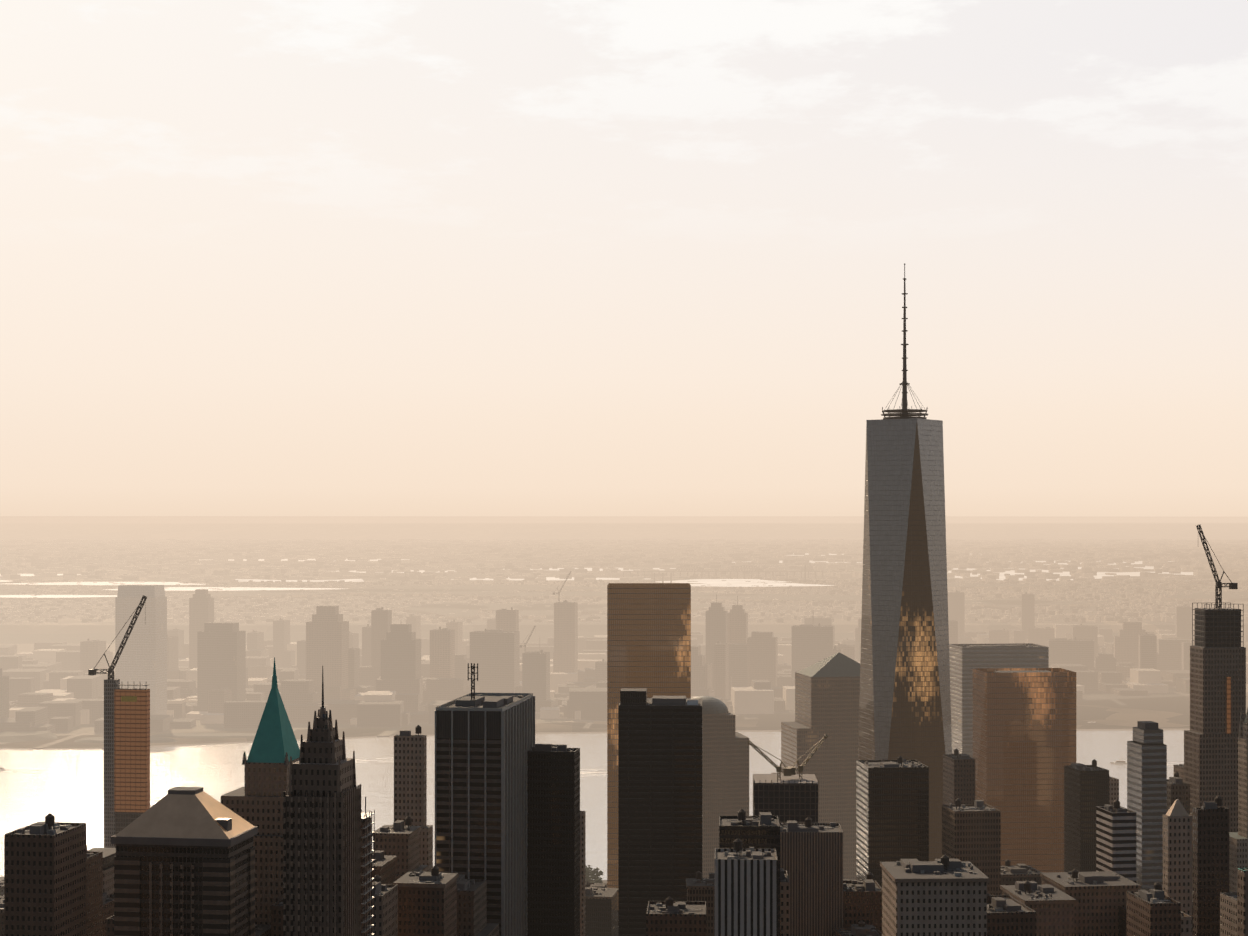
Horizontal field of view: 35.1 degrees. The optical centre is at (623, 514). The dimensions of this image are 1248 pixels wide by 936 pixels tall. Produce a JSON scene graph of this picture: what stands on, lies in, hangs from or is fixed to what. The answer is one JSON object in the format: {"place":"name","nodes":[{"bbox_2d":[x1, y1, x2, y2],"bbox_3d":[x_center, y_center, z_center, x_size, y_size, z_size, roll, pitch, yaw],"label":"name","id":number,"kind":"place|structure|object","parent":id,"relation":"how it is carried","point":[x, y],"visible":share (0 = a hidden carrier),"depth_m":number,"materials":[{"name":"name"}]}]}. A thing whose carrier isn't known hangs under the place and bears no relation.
{"place":"outdoors","nodes":[
{"label":"outdoors","id":0,"kind":"place"},
{"bbox_2d":[4,813,85,935],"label":"high-rise building","id":1,"kind":"structure","parent":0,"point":[45,878],"depth_m":749.73,"materials":[{"name":"brick"}]},
{"bbox_2d":[86,845,102,935],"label":"building","id":2,"kind":"structure","parent":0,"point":[94,893],"depth_m":907.48,"materials":[{"name":"brown brick"}]},
{"bbox_2d":[0,730,255,742],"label":"far shoreline","id":3,"kind":"structure","parent":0,"point":[18,736],"depth_m":2994.57,"materials":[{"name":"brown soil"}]},
{"bbox_2d":[361,796,374,935],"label":"high-rise building","id":4,"kind":"structure","parent":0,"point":[367,897],"depth_m":718.11,"materials":[{"name":"stone"}]},
{"bbox_2d":[372,875,397,935],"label":"building","id":5,"kind":"structure","parent":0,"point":[386,909],"depth_m":858.75,"materials":[{"name":"stone"}]},
{"bbox_2d":[372,816,428,880],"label":"building","id":6,"kind":"structure","parent":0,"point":[399,840],"depth_m":1072.28,"materials":[{"name":"concrete"}]},
{"bbox_2d":[394,725,432,871],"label":"high-rise building","id":7,"kind":"structure","parent":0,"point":[410,775],"depth_m":1141.44,"materials":[{"name":"stone"}]},
{"bbox_2d":[393,865,458,935],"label":"building","id":8,"kind":"structure","parent":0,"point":[427,903],"depth_m":892.71,"materials":[{"name":"brown brick"}]},
{"bbox_2d":[0,877,854,882],"bbox_3d":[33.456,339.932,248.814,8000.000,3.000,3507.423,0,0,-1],"label":"ground","id":9,"kind":"structure","parent":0,"point":[603,881],"depth_m":1833.68,"materials":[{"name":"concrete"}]},
{"bbox_2d":[88,595,149,847],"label":"tower under construction","id":10,"kind":"structure","parent":9,"relation":"on","point":[126,757],"depth_m":1486.13,"materials":[{"name":"concrete"}]},
{"bbox_2d":[111,787,257,935],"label":"pyramid-roofed skyscraper","id":11,"kind":"structure","parent":9,"relation":"on","point":[184,861],"depth_m":820.88,"materials":[{"name":"stone"}]},
{"bbox_2d":[221,657,299,923],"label":"spired skyscraper","id":12,"kind":"structure","parent":9,"relation":"on","point":[257,800],"depth_m":890.94,"materials":[{"name":"stone"}]},
{"bbox_2d":[283,666,360,935],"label":"spired skyscraper","id":13,"kind":"structure","parent":9,"relation":"on","point":[322,848],"depth_m":662.61,"materials":[{"name":"stone"}]},
{"bbox_2d":[780,817,842,935],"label":"high-rise building","id":14,"kind":"structure","parent":9,"relation":"on","point":[811,858],"depth_m":996.81,"materials":[{"name":"silver stone"}]},
{"bbox_2d":[880,855,988,935],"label":"building","id":15,"kind":"structure","parent":9,"relation":"on","point":[944,895],"depth_m":848.09,"materials":[{"name":"stone"}]},
{"bbox_2d":[453,871,498,935],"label":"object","id":16,"kind":"object","parent":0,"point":[471,907],"visible":0.56,"depth_m":954.13,"materials":[{"name":"stone"}]},
{"bbox_2d":[435,663,534,935],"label":"skyscraper","id":17,"kind":"structure","parent":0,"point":[484,743],"depth_m":993.49,"materials":[{"name":"black metal"}]},
{"bbox_2d":[527,744,579,935],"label":"skyscraper","id":18,"kind":"structure","parent":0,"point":[553,839],"depth_m":1053.52,"materials":[{"name":"glass"}]},
{"bbox_2d":[0,553,1192,597],"bbox_3d":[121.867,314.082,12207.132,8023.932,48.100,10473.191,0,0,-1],"label":"distant water bays","id":19,"kind":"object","parent":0,"point":[737,582],"visible":0.25,"depth_m":8465.41,"materials":[{"name":"beige liquid"}]},
{"bbox_2d":[586,883,617,935],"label":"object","id":20,"kind":"object","parent":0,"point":[601,911],"visible":0.52,"depth_m":1426.10,"materials":[{"name":"grey concrete"}]},
{"bbox_2d":[0,516,1247,879],"bbox_3d":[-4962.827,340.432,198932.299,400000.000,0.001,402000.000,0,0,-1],"label":"river","id":21,"kind":"structure","parent":0,"point":[64,784],"depth_m":2610.38,"materials":[{"name":"white liquid"}]},
{"bbox_2d":[0,668,8,717],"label":"high-rise building","id":22,"kind":"structure","parent":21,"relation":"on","point":[4,696],"depth_m":3117.06,"materials":[{"name":"beige glass"}]},
{"bbox_2d":[11,692,52,705],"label":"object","id":23,"kind":"structure","parent":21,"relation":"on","point":[30,699],"depth_m":3322.29,"materials":[{"name":"stone"}]},
{"bbox_2d":[87,847,115,897],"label":"building","id":24,"kind":"structure","parent":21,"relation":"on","point":[109,854],"depth_m":954.65,"materials":[{"name":"concrete"}]},
{"bbox_2d":[307,699,363,722],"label":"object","id":25,"kind":"structure","parent":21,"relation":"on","point":[343,711],"depth_m":3217.97,"materials":[{"name":"stone"}]},
{"bbox_2d":[346,647,372,694],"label":"high-rise building","id":26,"kind":"structure","parent":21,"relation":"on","point":[353,668],"depth_m":3452.97,"materials":[{"name":"beige glass"}]},
{"bbox_2d":[372,850,396,883],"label":"building","id":27,"kind":"structure","parent":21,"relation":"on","point":[385,868],"depth_m":1005.50,"materials":[{"name":"brown brick"}]},
{"bbox_2d":[430,627,454,677],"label":"distant building","id":28,"kind":"structure","parent":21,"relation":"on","point":[442,652],"depth_m":3521.59,"materials":[{"name":"stone"}]},
{"bbox_2d":[580,811,585,935],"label":"building","id":29,"kind":"structure","parent":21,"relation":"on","point":[582,873],"depth_m":1293.38,"materials":[{"name":"brown stone"}]},
{"bbox_2d":[607,583,690,887],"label":"skyscraper","id":30,"kind":"structure","parent":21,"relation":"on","point":[649,636],"depth_m":1515.22,"materials":[{"name":"brown glass"}]},
{"bbox_2d":[646,896,705,935],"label":"building","id":31,"kind":"structure","parent":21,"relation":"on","point":[669,916],"depth_m":895.41,"materials":[{"name":"brown brick"}]},
{"bbox_2d":[747,631,777,685],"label":"high-rise building","id":32,"kind":"structure","parent":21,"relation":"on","point":[762,655],"depth_m":3701.53,"materials":[{"name":"stone"}]},
{"bbox_2d":[792,623,834,678],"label":"high-rise building","id":33,"kind":"structure","parent":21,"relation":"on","point":[812,644],"depth_m":3689.33,"materials":[{"name":"beige glass"}]},
{"bbox_2d":[771,653,859,877],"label":"skyscraper","id":34,"kind":"structure","parent":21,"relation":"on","point":[827,693],"depth_m":1839.31,"materials":[{"name":"stone"}]},
{"bbox_2d":[856,756,928,887],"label":"office tower","id":35,"kind":"structure","parent":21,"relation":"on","point":[892,810],"depth_m":1299.54,"materials":[{"name":"black metal"}]},
{"bbox_2d":[855,263,951,879],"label":"skyscraper","id":36,"kind":"structure","parent":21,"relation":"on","point":[905,705],"depth_m":1572.78,"materials":[{"name":"grey glass"}]},
{"bbox_2d":[943,748,974,804],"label":"building","id":37,"kind":"structure","parent":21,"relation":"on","point":[958,775],"depth_m":1451.50,"materials":[{"name":"concrete"}]},
{"bbox_2d":[973,668,1075,872],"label":"glass skyscraper","id":38,"kind":"structure","parent":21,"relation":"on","point":[1024,736],"depth_m":1502.68,"materials":[{"name":"brown glass"}]},
{"bbox_2d":[1064,759,1108,871],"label":"high-rise building","id":39,"kind":"structure","parent":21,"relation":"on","point":[1086,790],"depth_m":1403.98,"materials":[{"name":"black concrete"}]},
{"bbox_2d":[1096,799,1135,882],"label":"office building","id":40,"kind":"structure","parent":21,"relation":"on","point":[1116,838],"depth_m":1102.15,"materials":[{"name":"concrete"}]},
{"bbox_2d":[1127,721,1166,890],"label":"high-rise building","id":41,"kind":"structure","parent":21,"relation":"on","point":[1146,775],"depth_m":1253.48,"materials":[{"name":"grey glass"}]},
{"bbox_2d":[1184,525,1245,888],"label":"skyscraper under construction","id":42,"kind":"structure","parent":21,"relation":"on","point":[1217,678],"depth_m":1355.14,"materials":[{"name":"stone"}]},
{"bbox_2d":[1229,708,1247,891],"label":"high-rise building","id":43,"kind":"structure","parent":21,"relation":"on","point":[1238,849],"depth_m":1256.97,"materials":[{"name":"ceramic"}]},
{"bbox_2d":[0,522,1247,538],"bbox_3d":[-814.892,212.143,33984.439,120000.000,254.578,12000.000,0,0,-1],"label":"distant hills","id":44,"kind":"structure","parent":0,"point":[1039,530],"depth_m":29546.12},
{"bbox_2d":[0,538,1247,749],"bbox_3d":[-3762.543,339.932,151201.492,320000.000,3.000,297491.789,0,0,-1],"label":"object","id":45,"kind":"structure","parent":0,"point":[1110,710],"depth_m":3506.78,"materials":[{"name":"soil"}]},
{"bbox_2d":[80,638,105,673],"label":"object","id":46,"kind":"object","parent":45,"relation":"on","point":[92,653],"visible":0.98,"depth_m":3896.19,"materials":[{"name":"stone"}]},
{"bbox_2d":[115,585,166,714],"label":"distant building","id":47,"kind":"structure","parent":45,"relation":"on","point":[142,658],"depth_m":3206.18,"materials":[{"name":"beige glass"}]},
{"bbox_2d":[167,680,196,698],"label":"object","id":48,"kind":"structure","parent":45,"relation":"on","point":[188,688],"depth_m":3472.43,"materials":[{"name":"beige glass"}]},
{"bbox_2d":[189,589,213,668],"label":"skyscraper","id":49,"kind":"structure","parent":45,"relation":"on","point":[201,607],"depth_m":3977.90,"materials":[{"name":"stone"}]},
{"bbox_2d":[193,622,245,710],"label":"distant building","id":50,"kind":"structure","parent":45,"relation":"on","point":[221,654],"depth_m":3346.94,"materials":[{"name":"beige glass"}]},
{"bbox_2d":[273,618,289,665],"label":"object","id":51,"kind":"object","parent":45,"relation":"on","point":[281,634],"visible":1,"depth_m":4307.44,"materials":[{"name":"beige glass"}]},
{"bbox_2d":[279,679,328,722],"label":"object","id":52,"kind":"structure","parent":45,"relation":"on","point":[297,696],"depth_m":3239.88,"materials":[{"name":"stone"}]},
{"bbox_2d":[306,606,355,699],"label":"high-rise building","id":53,"kind":"structure","parent":45,"relation":"on","point":[327,637],"depth_m":3426.85,"materials":[{"name":"stone"}]},
{"bbox_2d":[371,607,391,666],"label":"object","id":54,"kind":"object","parent":45,"relation":"on","point":[381,620],"visible":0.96,"depth_m":3648.12,"materials":[{"name":"stone"}]},
{"bbox_2d":[381,624,427,710],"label":"high-rise building","id":55,"kind":"structure","parent":45,"relation":"on","point":[400,651],"depth_m":3376.37,"materials":[{"name":"beige glass"}]},
{"bbox_2d":[423,678,472,703],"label":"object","id":56,"kind":"structure","parent":45,"relation":"on","point":[444,688],"depth_m":3427.58,"materials":[{"name":"stone"}]},
{"bbox_2d":[470,628,519,692],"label":"distant building","id":57,"kind":"structure","parent":45,"relation":"on","point":[495,654],"depth_m":3492.38,"materials":[{"name":"beige glass"}]},
{"bbox_2d":[496,607,521,680],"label":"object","id":58,"kind":"object","parent":45,"relation":"on","point":[507,620],"visible":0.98,"depth_m":3798.26,"materials":[{"name":"stone"}]},
{"bbox_2d":[522,649,557,711],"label":"building","id":59,"kind":"structure","parent":45,"relation":"on","point":[536,673],"depth_m":3408.83,"materials":[{"name":"beige glass"}]},
{"bbox_2d":[554,600,577,681],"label":"distant building","id":60,"kind":"structure","parent":45,"relation":"on","point":[565,636],"depth_m":3872.66,"materials":[{"name":"stone"}]},
{"bbox_2d":[0,539,1247,732],"bbox_3d":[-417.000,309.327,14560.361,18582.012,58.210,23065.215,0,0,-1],"label":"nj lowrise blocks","id":61,"kind":"structure","parent":45,"relation":"on","point":[54,669],"depth_m":7777.10,"materials":[{"name":"stone"}]},
{"bbox_2d":[0,632,1247,643],"bbox_3d":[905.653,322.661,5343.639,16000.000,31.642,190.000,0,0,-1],"label":"distant land","id":62,"kind":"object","parent":45,"relation":"on","point":[109,638],"visible":0.17,"depth_m":5259.74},
{"bbox_2d":[405,565,1008,583],"bbox_3d":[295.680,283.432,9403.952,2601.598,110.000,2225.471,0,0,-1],"label":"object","id":63,"kind":"structure","parent":45,"relation":"on","point":[741,568],"depth_m":10500.15,"materials":[{"name":"stone"}]},
{"bbox_2d":[706,594,731,695],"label":"skyscraper","id":64,"kind":"structure","parent":45,"relation":"on","point":[716,621],"depth_m":3719.20,"materials":[{"name":"stone"}]},
{"bbox_2d":[714,640,728,698],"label":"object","id":65,"kind":"object","parent":45,"relation":"on","point":[721,669],"visible":1,"depth_m":3536.89,"materials":[{"name":"stone"}]},
{"bbox_2d":[728,596,747,642],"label":"skyscraper","id":66,"kind":"structure","parent":45,"relation":"on","point":[737,624],"depth_m":3764.14,"materials":[{"name":"stone"}]},
{"bbox_2d":[948,590,964,635],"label":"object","id":67,"kind":"object","parent":45,"relation":"on","point":[956,605],"visible":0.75,"depth_m":4960.89,"materials":[{"name":"stone"}]},
{"bbox_2d":[1021,592,1034,641],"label":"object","id":68,"kind":"object","parent":45,"relation":"on","point":[1027,611],"visible":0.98,"depth_m":4951.53,"materials":[{"name":"stone"}]},
{"bbox_2d":[1028,625,1054,646],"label":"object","id":69,"kind":"object","parent":45,"relation":"on","point":[1040,636],"visible":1,"depth_m":4590.15,"materials":[{"name":"stone"}]},
{"bbox_2d":[1048,637,1100,671],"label":"high-rise building","id":70,"kind":"structure","parent":45,"relation":"on","point":[1068,651],"depth_m":3993.76,"materials":[{"name":"beige glass"}]},
{"bbox_2d":[1072,623,1097,655],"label":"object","id":71,"kind":"object","parent":45,"relation":"on","point":[1083,632],"visible":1,"depth_m":4445.56,"materials":[{"name":"stone"}]},
{"bbox_2d":[1114,622,1145,666],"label":"high-rise building","id":72,"kind":"structure","parent":45,"relation":"on","point":[1126,645],"depth_m":4150.97,"materials":[{"name":"stone"}]},
{"bbox_2d":[1138,632,1156,669],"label":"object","id":73,"kind":"object","parent":45,"relation":"on","point":[1147,651],"visible":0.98,"depth_m":3899.08,"materials":[{"name":"beige glass"}]},
{"bbox_2d":[1157,639,1194,669],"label":"high-rise building","id":74,"kind":"structure","parent":45,"relation":"on","point":[1169,654],"depth_m":4147.54,"materials":[{"name":"beige glass"}]},
{"bbox_2d":[1175,604,1191,636],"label":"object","id":75,"kind":"object","parent":45,"relation":"on","point":[1183,620],"visible":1,"depth_m":4837.33,"materials":[{"name":"beige glass"}]},
{"bbox_2d":[0,580,1247,633],"bbox_3d":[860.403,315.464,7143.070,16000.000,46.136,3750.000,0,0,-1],"label":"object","id":76,"kind":"structure","parent":0,"point":[65,624],"depth_m":5939.43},
{"bbox_2d":[0,539,1247,616],"bbox_3d":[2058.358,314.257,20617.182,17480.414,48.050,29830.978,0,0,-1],"label":"distant land","id":77,"kind":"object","parent":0,"point":[461,609],"visible":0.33,"depth_m":7380.99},
{"bbox_2d":[0,516,1247,522],"bbox_3d":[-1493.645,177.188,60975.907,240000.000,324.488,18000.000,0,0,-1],"label":"hills","id":78,"kind":"structure","parent":0,"point":[517,519],"depth_m":55614.01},
{"bbox_2d":[0,0,1247,515],"label":"sky","id":79,"kind":"structure","parent":0,"point":[258,257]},
{"bbox_2d":[618,688,702,935],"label":"skyscraper","id":80,"kind":"structure","parent":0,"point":[660,798],"depth_m":1245.34,"materials":[{"name":"black glass"}]},
{"bbox_2d":[686,871,714,935],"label":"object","id":81,"kind":"object","parent":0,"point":[699,887],"visible":0.46,"depth_m":1179.47,"materials":[{"name":"stone"}]},
{"bbox_2d":[691,645,714,695],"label":"high-rise building","id":82,"kind":"structure","parent":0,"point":[701,672],"depth_m":3494.01,"materials":[{"name":"stone"}]},
{"bbox_2d":[693,696,748,877],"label":"domed skyscraper","id":83,"kind":"structure","parent":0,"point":[725,769],"depth_m":1778.13,"materials":[{"name":"stone"}]},
{"bbox_2d":[712,643,750,686],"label":"building","id":84,"kind":"structure","parent":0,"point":[738,662],"depth_m":3705.40,"materials":[{"name":"beige glass"}]},
{"bbox_2d":[715,838,777,935],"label":"office building","id":85,"kind":"structure","parent":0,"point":[746,892],"depth_m":795.75,"materials":[{"name":"concrete"}]},
{"bbox_2d":[719,809,779,935],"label":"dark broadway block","id":86,"kind":"structure","parent":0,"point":[762,831],"depth_m":896.11,"materials":[{"name":"concrete"}]},
{"bbox_2d":[780,868,788,935],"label":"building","id":87,"kind":"structure","parent":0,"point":[784,904],"depth_m":896.11,"materials":[{"name":"stone"}]},
{"bbox_2d":[747,734,827,822],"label":"building with cranes","id":88,"kind":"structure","parent":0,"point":[790,794],"depth_m":1147.21,"materials":[{"name":"concrete"}]},
{"bbox_2d":[834,920,881,935],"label":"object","id":89,"kind":"object","parent":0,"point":[861,928],"visible":1,"depth_m":978.07,"materials":[{"name":"concrete"}]},
{"bbox_2d":[843,872,881,932],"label":"building","id":90,"kind":"structure","parent":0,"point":[862,900],"depth_m":997.61,"materials":[{"name":"brown brick"}]},
{"bbox_2d":[942,798,1000,894],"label":"building","id":91,"kind":"structure","parent":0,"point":[971,833],"depth_m":1251.06,"materials":[{"name":"concrete"}]},
{"bbox_2d":[949,643,1048,757],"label":"office tower","id":92,"kind":"structure","parent":0,"point":[965,659],"depth_m":1854.41,"materials":[{"name":"glass"}]},
{"bbox_2d":[987,893,1035,935],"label":"building","id":93,"kind":"structure","parent":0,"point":[1008,915],"depth_m":899.73,"materials":[{"name":"brown brick"}]},
{"bbox_2d":[1001,859,1041,894],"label":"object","id":94,"kind":"object","parent":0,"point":[1010,875],"visible":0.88,"depth_m":1308.38,"materials":[{"name":"concrete"}]},
{"bbox_2d":[1000,880,1076,935],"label":"building","id":95,"kind":"structure","parent":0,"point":[1051,906],"depth_m":1000.88,"materials":[{"name":"concrete"}]},
{"bbox_2d":[1040,869,1139,935],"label":"building","id":96,"kind":"structure","parent":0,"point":[1100,897],"depth_m":1051.36,"materials":[{"name":"stone"}]},
{"bbox_2d":[1127,882,1180,935],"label":"building","id":97,"kind":"structure","parent":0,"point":[1155,911],"depth_m":905.96,"materials":[{"name":"brown brick"}]},
{"bbox_2d":[1163,800,1191,915],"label":"high-rise building","id":98,"kind":"structure","parent":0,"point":[1177,851],"depth_m":1001.81,"materials":[{"name":"beige concrete"}]},
{"bbox_2d":[1167,772,1189,814],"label":"building","id":99,"kind":"structure","parent":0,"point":[1178,788],"depth_m":1304.51,"materials":[{"name":"stone"}]},
{"bbox_2d":[1193,795,1228,935],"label":"high-rise building","id":100,"kind":"structure","parent":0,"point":[1210,852],"depth_m":951.69,"materials":[{"name":"brown brick"}]},
{"bbox_2d":[1220,892,1236,935],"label":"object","id":101,"kind":"object","parent":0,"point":[1228,913],"visible":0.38,"depth_m":917.93,"materials":[{"name":"brown stone"}]},
{"bbox_2d":[1237,868,1247,935],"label":"building","id":102,"kind":"structure","parent":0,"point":[1242,901],"depth_m":821.62,"materials":[{"name":"stone"}]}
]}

